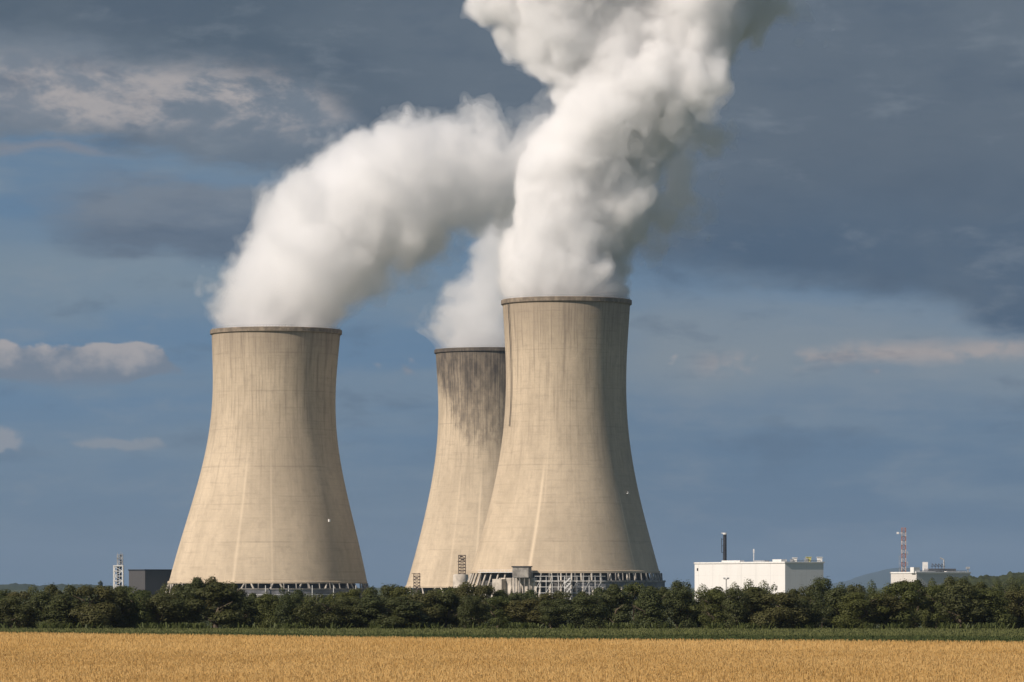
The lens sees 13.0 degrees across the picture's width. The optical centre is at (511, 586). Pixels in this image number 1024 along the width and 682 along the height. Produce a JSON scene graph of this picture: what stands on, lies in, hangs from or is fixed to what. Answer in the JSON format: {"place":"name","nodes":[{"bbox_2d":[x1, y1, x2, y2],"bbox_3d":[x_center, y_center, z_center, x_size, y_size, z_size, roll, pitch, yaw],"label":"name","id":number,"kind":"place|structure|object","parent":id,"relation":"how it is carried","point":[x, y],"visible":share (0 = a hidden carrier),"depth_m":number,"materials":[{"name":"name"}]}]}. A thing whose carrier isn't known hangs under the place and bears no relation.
{"place":"outdoors","nodes":[
{"label":"outdoors","id":0,"kind":"place"},
{"bbox_2d":[128,569,180,597],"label":"black hall","id":1,"kind":"structure","parent":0,"point":[152,580],"depth_m":2745.07,"materials":[{"name":"metal"}]},
{"bbox_2d":[0,587,986,628],"bbox_3d":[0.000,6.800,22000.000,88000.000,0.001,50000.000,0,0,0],"label":"ground","id":2,"kind":"structure","parent":0,"point":[692,589],"depth_m":4528.94,"materials":[{"name":"green plant"}]},
{"bbox_2d":[0,595,31,627],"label":"hedgerow tree","id":3,"kind":"object","parent":2,"relation":"on","point":[10,605],"visible":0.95,"depth_m":671.12,"materials":[{"name":"green plant"}]},
{"bbox_2d":[0,590,32,627],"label":"hedgerow tree","id":4,"kind":"object","parent":2,"relation":"on","point":[25,622],"visible":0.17,"depth_m":687.05,"materials":[{"name":"green plant"}]},
{"bbox_2d":[22,583,38,627],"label":"hedgerow tree","id":5,"kind":"object","parent":2,"relation":"on","point":[34,590],"visible":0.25,"depth_m":692.00,"materials":[{"name":"green plant"}]},
{"bbox_2d":[26,590,51,627],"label":"hedgerow tree","id":6,"kind":"object","parent":2,"relation":"on","point":[37,602],"visible":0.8,"depth_m":672.03,"materials":[{"name":"green plant"}]},
{"bbox_2d":[42,582,65,607],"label":"hedgerow tree","id":7,"kind":"object","parent":2,"relation":"on","point":[51,588],"visible":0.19,"depth_m":687.79,"materials":[{"name":"green plant"}]},
{"bbox_2d":[35,592,84,628],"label":"hedgerow tree","id":8,"kind":"object","parent":2,"relation":"on","point":[59,610],"visible":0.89,"depth_m":667.85,"materials":[{"name":"green plant"}]},
{"bbox_2d":[0,583,128,589],"bbox_3d":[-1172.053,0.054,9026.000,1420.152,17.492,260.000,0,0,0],"label":"wood","id":9,"kind":"object","parent":2,"relation":"on","point":[14,586],"visible":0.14,"depth_m":8951.76,"materials":[{"name":"green plant"}]},
{"bbox_2d":[61,584,83,627],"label":"hedgerow tree","id":10,"kind":"object","parent":2,"relation":"on","point":[69,591],"visible":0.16,"depth_m":692.51,"materials":[{"name":"green plant"}]},
{"bbox_2d":[68,583,122,627],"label":"hedgerow tree","id":11,"kind":"object","parent":2,"relation":"on","point":[97,612],"visible":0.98,"depth_m":667.50,"materials":[{"name":"green plant"}]},
{"bbox_2d":[113,552,123,589],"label":"lattice tower","id":12,"kind":"structure","parent":2,"relation":"on","point":[117,566],"depth_m":2248.63,"materials":[{"name":"grey metal"}]},
{"bbox_2d":[106,587,135,627],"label":"hedgerow tree","id":13,"kind":"object","parent":2,"relation":"on","point":[123,598],"visible":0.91,"depth_m":672.56,"materials":[{"name":"green plant"}]},
{"bbox_2d":[107,585,135,627],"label":"hedgerow tree","id":14,"kind":"object","parent":2,"relation":"on","point":[124,587],"visible":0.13,"depth_m":685.73,"materials":[{"name":"green plant"}]},
{"bbox_2d":[123,586,159,627],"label":"hedgerow tree","id":15,"kind":"object","parent":2,"relation":"on","point":[139,616],"visible":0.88,"depth_m":674.62,"materials":[{"name":"green plant"}]},
{"bbox_2d":[132,589,157,623],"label":"hedgerow tree","id":16,"kind":"object","parent":2,"relation":"on","point":[146,592],"visible":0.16,"depth_m":688.62,"materials":[{"name":"green plant"}]},
{"bbox_2d":[154,582,170,625],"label":"hedgerow tree","id":17,"kind":"object","parent":2,"relation":"on","point":[163,590],"visible":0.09,"depth_m":692.20,"materials":[{"name":"green plant"}]},
{"bbox_2d":[137,591,190,624],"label":"hedgerow tree","id":18,"kind":"object","parent":2,"relation":"on","point":[158,604],"visible":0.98,"depth_m":675.14,"materials":[{"name":"green plant"}]},
{"bbox_2d":[164,582,186,626],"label":"hedgerow tree","id":19,"kind":"object","parent":2,"relation":"on","point":[175,587],"visible":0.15,"depth_m":690.10,"materials":[{"name":"green plant"}]},
{"bbox_2d":[167,588,209,624],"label":"hedgerow tree","id":20,"kind":"object","parent":2,"relation":"on","point":[192,612],"visible":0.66,"depth_m":675.65,"materials":[{"name":"green plant"}]},
{"bbox_2d":[182,577,208,622],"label":"hedgerow tree","id":21,"kind":"object","parent":2,"relation":"on","point":[197,583],"visible":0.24,"depth_m":690.20,"materials":[{"name":"green plant"}]},
{"bbox_2d":[203,574,218,627],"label":"hedgerow tree","id":22,"kind":"object","parent":2,"relation":"on","point":[210,580],"visible":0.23,"depth_m":691.51,"materials":[{"name":"green plant"}]},
{"bbox_2d":[182,582,247,628],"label":"hedgerow tree","id":23,"kind":"object","parent":2,"relation":"on","point":[224,613],"visible":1,"depth_m":667.95,"materials":[{"name":"green plant"}]},
{"bbox_2d":[207,581,239,626],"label":"hedgerow tree","id":24,"kind":"object","parent":2,"relation":"on","point":[232,585],"visible":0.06,"depth_m":688.86,"materials":[{"name":"green plant"}]},
{"bbox_2d":[220,596,275,627],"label":"hedgerow tree","id":25,"kind":"object","parent":2,"relation":"on","point":[250,607],"visible":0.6,"depth_m":675.06,"materials":[{"name":"green plant"}]},
{"bbox_2d":[250,593,282,627],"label":"hedgerow tree","id":26,"kind":"object","parent":2,"relation":"on","point":[265,618],"visible":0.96,"depth_m":669.21,"materials":[{"name":"green plant"}]},
{"bbox_2d":[165,325,368,598],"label":"cooling tower","id":27,"kind":"structure","parent":2,"relation":"on","point":[270,509],"depth_m":2485.75,"materials":[{"name":"concrete"}]},
{"bbox_2d":[273,592,315,624],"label":"hedgerow tree","id":28,"kind":"object","parent":2,"relation":"on","point":[286,605],"visible":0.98,"depth_m":667.05,"materials":[{"name":"green plant"}]},
{"bbox_2d":[288,588,310,627],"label":"hedgerow tree","id":29,"kind":"object","parent":2,"relation":"on","point":[296,592],"visible":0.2,"depth_m":687.85,"materials":[{"name":"green plant"}]},
{"bbox_2d":[294,592,327,627],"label":"hedgerow tree","id":30,"kind":"object","parent":2,"relation":"on","point":[308,595],"visible":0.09,"depth_m":686.55,"materials":[{"name":"green plant"}]},
{"bbox_2d":[291,593,346,627],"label":"hedgerow tree","id":31,"kind":"object","parent":2,"relation":"on","point":[324,617],"visible":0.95,"depth_m":666.09,"materials":[{"name":"green plant"}]},
{"bbox_2d":[327,591,363,626],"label":"hedgerow tree","id":32,"kind":"object","parent":2,"relation":"on","point":[342,594],"visible":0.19,"depth_m":685.31,"materials":[{"name":"green plant"}]},
{"bbox_2d":[325,595,368,628],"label":"hedgerow tree","id":33,"kind":"object","parent":2,"relation":"on","point":[349,608],"visible":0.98,"depth_m":669.08,"materials":[{"name":"green plant"}]},
{"bbox_2d":[339,588,373,627],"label":"hedgerow tree","id":34,"kind":"object","parent":2,"relation":"on","point":[352,592],"visible":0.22,"depth_m":685.08,"materials":[{"name":"green plant"}]},
{"bbox_2d":[349,593,389,626],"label":"hedgerow tree","id":35,"kind":"object","parent":2,"relation":"on","point":[371,602],"visible":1,"depth_m":668.16,"materials":[{"name":"green plant"}]},
{"bbox_2d":[362,585,382,627],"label":"hedgerow tree","id":36,"kind":"object","parent":2,"relation":"on","point":[375,591],"visible":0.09,"depth_m":690.26,"materials":[{"name":"green plant"}]},
{"bbox_2d":[377,583,398,615],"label":"hedgerow tree","id":37,"kind":"object","parent":2,"relation":"on","point":[384,590],"visible":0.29,"depth_m":693.54,"materials":[{"name":"green plant"}]},
{"bbox_2d":[389,586,414,616],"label":"hedgerow tree","id":38,"kind":"object","parent":2,"relation":"on","point":[399,591],"visible":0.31,"depth_m":692.46,"materials":[{"name":"green plant"}]},
{"bbox_2d":[379,596,430,627],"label":"hedgerow tree","id":39,"kind":"object","parent":2,"relation":"on","point":[402,608],"visible":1,"depth_m":665.12,"materials":[{"name":"green plant"}]},
{"bbox_2d":[412,573,420,592],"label":"scaffold tower","id":40,"kind":"structure","parent":2,"relation":"on","point":[416,577],"depth_m":2698.02,"materials":[{"name":"metal"}]},
{"bbox_2d":[403,592,445,627],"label":"hedgerow tree","id":41,"kind":"object","parent":2,"relation":"on","point":[423,598],"visible":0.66,"depth_m":672.52,"materials":[{"name":"green plant"}]},
{"bbox_2d":[430,591,465,627],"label":"hedgerow tree","id":42,"kind":"object","parent":2,"relation":"on","point":[449,602],"visible":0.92,"depth_m":674.08,"materials":[{"name":"green plant"}]},
{"bbox_2d":[437,586,462,627],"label":"hedgerow tree","id":43,"kind":"object","parent":2,"relation":"on","point":[451,589],"visible":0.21,"depth_m":687.70,"materials":[{"name":"green plant"}]},
{"bbox_2d":[406,346,505,594],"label":"cooling tower","id":44,"kind":"structure","parent":2,"relation":"on","point":[471,381],"depth_m":2975.07,"materials":[{"name":"concrete"}]},
{"bbox_2d":[453,574,467,588],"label":"storage tank","id":45,"kind":"object","parent":2,"relation":"on","point":[458,579],"visible":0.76,"depth_m":2684.17,"materials":[{"name":"metal"}]},
{"bbox_2d":[457,555,465,573],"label":"scaffold tower","id":46,"kind":"structure","parent":2,"relation":"on","point":[463,564],"depth_m":2697.74,"materials":[{"name":"metal"}]},
{"bbox_2d":[452,581,479,626],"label":"hedgerow tree","id":47,"kind":"object","parent":2,"relation":"on","point":[463,589],"visible":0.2,"depth_m":685.13,"materials":[{"name":"green plant"}]},
{"bbox_2d":[455,594,491,627],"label":"hedgerow tree","id":48,"kind":"object","parent":2,"relation":"on","point":[469,607],"visible":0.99,"depth_m":666.72,"materials":[{"name":"green plant"}]},
{"bbox_2d":[469,583,495,625],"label":"hedgerow tree","id":49,"kind":"object","parent":2,"relation":"on","point":[487,590],"visible":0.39,"depth_m":685.44,"materials":[{"name":"green plant"}]},
{"bbox_2d":[479,595,513,627],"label":"hedgerow tree","id":50,"kind":"object","parent":2,"relation":"on","point":[496,603],"visible":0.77,"depth_m":675.92,"materials":[{"name":"green plant"}]},
{"bbox_2d":[492,589,516,624],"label":"hedgerow tree","id":51,"kind":"object","parent":2,"relation":"on","point":[501,592],"visible":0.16,"depth_m":687.88,"materials":[{"name":"green plant"}]},
{"bbox_2d":[0,622,1014,629],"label":"brambles","id":52,"kind":"object","parent":2,"relation":"on","point":[620,625],"visible":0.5,"depth_m":664.83,"materials":[{"name":"green plant"}]},
{"bbox_2d":[0,627,1023,637],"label":"weeds","id":53,"kind":"object","parent":2,"relation":"on","point":[785,631],"visible":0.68,"depth_m":624.87,"materials":[{"name":"green plant"}]},
{"bbox_2d":[3,630,1023,643],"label":"crop","id":54,"kind":"object","parent":2,"relation":"on","point":[822,638],"visible":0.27,"depth_m":573.07,"materials":[{"name":"green plant"}]},
{"bbox_2d":[506,591,528,624],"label":"hedgerow tree","id":55,"kind":"object","parent":2,"relation":"on","point":[517,596],"visible":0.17,"depth_m":687.56,"materials":[{"name":"green plant"}]},
{"bbox_2d":[501,597,552,626],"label":"hedgerow tree","id":56,"kind":"object","parent":2,"relation":"on","point":[520,610],"visible":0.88,"depth_m":674.19,"materials":[{"name":"green plant"}]},
{"bbox_2d":[521,589,546,627],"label":"hedgerow tree","id":57,"kind":"object","parent":2,"relation":"on","point":[533,593],"visible":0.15,"depth_m":694.13,"materials":[{"name":"green plant"}]},
{"bbox_2d":[530,592,558,627],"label":"hedgerow tree","id":58,"kind":"object","parent":2,"relation":"on","point":[546,595],"visible":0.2,"depth_m":686.95,"materials":[{"name":"green plant"}]},
{"bbox_2d":[535,597,575,628],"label":"hedgerow tree","id":59,"kind":"object","parent":2,"relation":"on","point":[552,611],"visible":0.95,"depth_m":669.59,"materials":[{"name":"green plant"}]},
{"bbox_2d":[552,590,572,626],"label":"hedgerow tree","id":60,"kind":"object","parent":2,"relation":"on","point":[560,594],"visible":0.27,"depth_m":688.72,"materials":[{"name":"green plant"}]},
{"bbox_2d":[466,294,665,598],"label":"cooling tower","id":61,"kind":"structure","parent":2,"relation":"on","point":[565,512],"depth_m":2447.36,"materials":[{"name":"concrete"}]},
{"bbox_2d":[566,590,588,628],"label":"hedgerow tree","id":62,"kind":"object","parent":2,"relation":"on","point":[583,593],"visible":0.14,"depth_m":689.42,"materials":[{"name":"green plant"}]},
{"bbox_2d":[557,594,608,629],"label":"hedgerow tree","id":63,"kind":"object","parent":2,"relation":"on","point":[593,609],"visible":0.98,"depth_m":666.65,"materials":[{"name":"green plant"}]},
{"bbox_2d":[581,586,610,627],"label":"hedgerow tree","id":64,"kind":"object","parent":2,"relation":"on","point":[596,591],"visible":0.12,"depth_m":685.77,"materials":[{"name":"green plant"}]},
{"bbox_2d":[603,583,623,622],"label":"hedgerow tree","id":65,"kind":"object","parent":2,"relation":"on","point":[611,607],"visible":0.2,"depth_m":686.41,"materials":[{"name":"green plant"}]},
{"bbox_2d":[599,586,634,624],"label":"hedgerow tree","id":66,"kind":"object","parent":2,"relation":"on","point":[615,595],"visible":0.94,"depth_m":674.70,"materials":[{"name":"green plant"}]},
{"bbox_2d":[623,582,646,622],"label":"hedgerow tree","id":67,"kind":"object","parent":2,"relation":"on","point":[632,588],"visible":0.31,"depth_m":684.91,"materials":[{"name":"green plant"}]},
{"bbox_2d":[629,587,671,627],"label":"hedgerow tree","id":68,"kind":"object","parent":2,"relation":"on","point":[650,611],"visible":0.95,"depth_m":666.56,"materials":[{"name":"green plant"}]},
{"bbox_2d":[653,586,672,623],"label":"hedgerow tree","id":69,"kind":"object","parent":2,"relation":"on","point":[663,591],"visible":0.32,"depth_m":687.29,"materials":[{"name":"green plant"}]},
{"bbox_2d":[660,586,696,628],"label":"hedgerow tree","id":70,"kind":"object","parent":2,"relation":"on","point":[676,605],"visible":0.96,"depth_m":675.17,"materials":[{"name":"green plant"}]},
{"bbox_2d":[667,578,693,628],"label":"hedgerow tree","id":71,"kind":"object","parent":2,"relation":"on","point":[676,584],"visible":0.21,"depth_m":687.39,"materials":[{"name":"green plant"}]},
{"bbox_2d":[681,584,708,628],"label":"hedgerow tree","id":72,"kind":"object","parent":2,"relation":"on","point":[695,616],"visible":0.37,"depth_m":690.86,"materials":[{"name":"green plant"}]},
{"bbox_2d":[689,589,727,627],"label":"hedgerow tree","id":73,"kind":"object","parent":2,"relation":"on","point":[715,596],"visible":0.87,"depth_m":671.42,"materials":[{"name":"green plant"}]},
{"bbox_2d":[699,586,725,619],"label":"hedgerow tree","id":74,"kind":"object","parent":2,"relation":"on","point":[704,606],"visible":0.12,"depth_m":685.42,"materials":[{"name":"green plant"}]},
{"bbox_2d":[720,586,750,627],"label":"hedgerow tree","id":75,"kind":"object","parent":2,"relation":"on","point":[732,604],"visible":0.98,"depth_m":667.45,"materials":[{"name":"green plant"}]},
{"bbox_2d":[736,579,756,612],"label":"hedgerow tree","id":76,"kind":"object","parent":2,"relation":"on","point":[749,584],"visible":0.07,"depth_m":690.44,"materials":[{"name":"green plant"}]},
{"bbox_2d":[734,585,774,625],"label":"hedgerow tree","id":77,"kind":"object","parent":2,"relation":"on","point":[756,604],"visible":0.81,"depth_m":671.33,"materials":[{"name":"green plant"}]},
{"bbox_2d":[764,582,788,625],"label":"hedgerow tree","id":78,"kind":"object","parent":2,"relation":"on","point":[771,588],"visible":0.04,"depth_m":687.52,"materials":[{"name":"green plant"}]},
{"bbox_2d":[748,591,813,628],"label":"hedgerow tree","id":79,"kind":"object","parent":2,"relation":"on","point":[776,615],"visible":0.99,"depth_m":665.63,"materials":[{"name":"green plant"}]},
{"bbox_2d":[798,583,819,627],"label":"hedgerow tree","id":80,"kind":"object","parent":2,"relation":"on","point":[808,597],"visible":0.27,"depth_m":692.18,"materials":[{"name":"green plant"}]},
{"bbox_2d":[787,590,833,628],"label":"hedgerow tree","id":81,"kind":"object","parent":2,"relation":"on","point":[816,617],"visible":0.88,"depth_m":670.09,"materials":[{"name":"green plant"}]},
{"bbox_2d":[810,575,834,627],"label":"hedgerow tree","id":82,"kind":"object","parent":2,"relation":"on","point":[821,585],"visible":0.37,"depth_m":691.88,"materials":[{"name":"green plant"}]},
{"bbox_2d":[817,586,858,627],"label":"hedgerow tree","id":83,"kind":"object","parent":2,"relation":"on","point":[832,596],"visible":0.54,"depth_m":674.27,"materials":[{"name":"green plant"}]},
{"bbox_2d":[845,582,865,611],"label":"hedgerow tree","id":84,"kind":"object","parent":2,"relation":"on","point":[853,588],"visible":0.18,"depth_m":692.70,"materials":[{"name":"green plant"}]},
{"bbox_2d":[828,591,890,628],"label":"hedgerow tree","id":85,"kind":"object","parent":2,"relation":"on","point":[853,600],"visible":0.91,"depth_m":666.47,"materials":[{"name":"green plant"}]},
{"bbox_2d":[864,579,876,626],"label":"hedgerow tree","id":86,"kind":"object","parent":2,"relation":"on","point":[871,588],"visible":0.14,"depth_m":692.47,"materials":[{"name":"green plant"}]},
{"bbox_2d":[860,593,910,628],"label":"hedgerow tree","id":87,"kind":"object","parent":2,"relation":"on","point":[891,604],"visible":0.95,"depth_m":670.10,"materials":[{"name":"green plant"}]},
{"bbox_2d":[879,580,931,628],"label":"hedgerow tree","id":88,"kind":"object","parent":2,"relation":"on","point":[906,592],"visible":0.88,"depth_m":671.87,"materials":[{"name":"green plant"}]},
{"bbox_2d":[908,578,929,627],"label":"hedgerow tree","id":89,"kind":"object","parent":2,"relation":"on","point":[922,593],"visible":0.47,"depth_m":688.71,"materials":[{"name":"green plant"}]},
{"bbox_2d":[920,577,945,628],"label":"hedgerow tree","id":90,"kind":"object","parent":2,"relation":"on","point":[927,611],"visible":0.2,"depth_m":687.17,"materials":[{"name":"green plant"}]},
{"bbox_2d":[919,585,954,628],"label":"hedgerow tree","id":91,"kind":"object","parent":2,"relation":"on","point":[936,617],"visible":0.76,"depth_m":674.26,"materials":[{"name":"green plant"}]},
{"bbox_2d":[938,575,958,625],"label":"hedgerow tree","id":92,"kind":"object","parent":2,"relation":"on","point":[948,581],"visible":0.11,"depth_m":692.72,"materials":[{"name":"green plant"}]},
{"bbox_2d":[933,582,990,626],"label":"hedgerow tree","id":93,"kind":"object","parent":2,"relation":"on","point":[973,610],"visible":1,"depth_m":666.87,"materials":[{"name":"green plant"}]},
{"bbox_2d":[967,582,994,623],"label":"hedgerow tree","id":94,"kind":"object","parent":2,"relation":"on","point":[982,585],"visible":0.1,"depth_m":684.92,"materials":[{"name":"green plant"}]},
{"bbox_2d":[955,588,1017,627],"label":"hedgerow tree","id":95,"kind":"object","parent":2,"relation":"on","point":[983,594],"visible":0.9,"depth_m":669.12,"materials":[{"name":"green plant"}]},
{"bbox_2d":[993,588,1023,628],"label":"hedgerow tree","id":96,"kind":"object","parent":2,"relation":"on","point":[1016,610],"visible":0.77,"depth_m":675.66,"materials":[{"name":"green plant"}]},
{"bbox_2d":[997,576,1020,602],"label":"hill tree","id":97,"kind":"object","parent":2,"relation":"on","point":[1006,585],"visible":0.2,"depth_m":1689.89,"materials":[{"name":"green plant"}]},
{"bbox_2d":[1005,582,1023,627],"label":"hedgerow tree","id":98,"kind":"object","parent":2,"relation":"on","point":[1013,586],"visible":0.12,"depth_m":693.18,"materials":[{"name":"green plant"}]},
{"bbox_2d":[0,631,1023,681],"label":"wheat","id":99,"kind":"object","parent":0,"point":[64,657],"visible":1,"depth_m":365.86,"materials":[{"name":"yellow plant"}]},
{"bbox_2d":[0,0,1023,586],"label":"sky","id":100,"kind":"structure","parent":0,"point":[809,214],"materials":[{"name":"blue"}]},
{"bbox_2d":[694,533,824,598],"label":"white hall","id":101,"kind":"structure","parent":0,"point":[784,575],"depth_m":2018.05,"materials":[{"name":"paint"}]},
{"bbox_2d":[826,568,909,587],"bbox_3d":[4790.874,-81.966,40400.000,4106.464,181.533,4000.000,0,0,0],"label":"hill","id":102,"kind":"structure","parent":0,"point":[881,578],"depth_m":39367.79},
{"bbox_2d":[890,557,970,596],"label":"pale hall","id":103,"kind":"structure","parent":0,"point":[925,574],"depth_m":2158.30,"materials":[{"name":"white paint"}]},
{"bbox_2d":[897,528,907,571],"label":"lattice mast","id":104,"kind":"object","parent":103,"relation":"on","point":[902,553],"visible":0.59,"depth_m":2179.04,"materials":[{"name":"grey metal"}]},
{"bbox_2d":[940,571,1023,590],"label":"hill","id":105,"kind":"structure","parent":0,"point":[985,579],"depth_m":1776.57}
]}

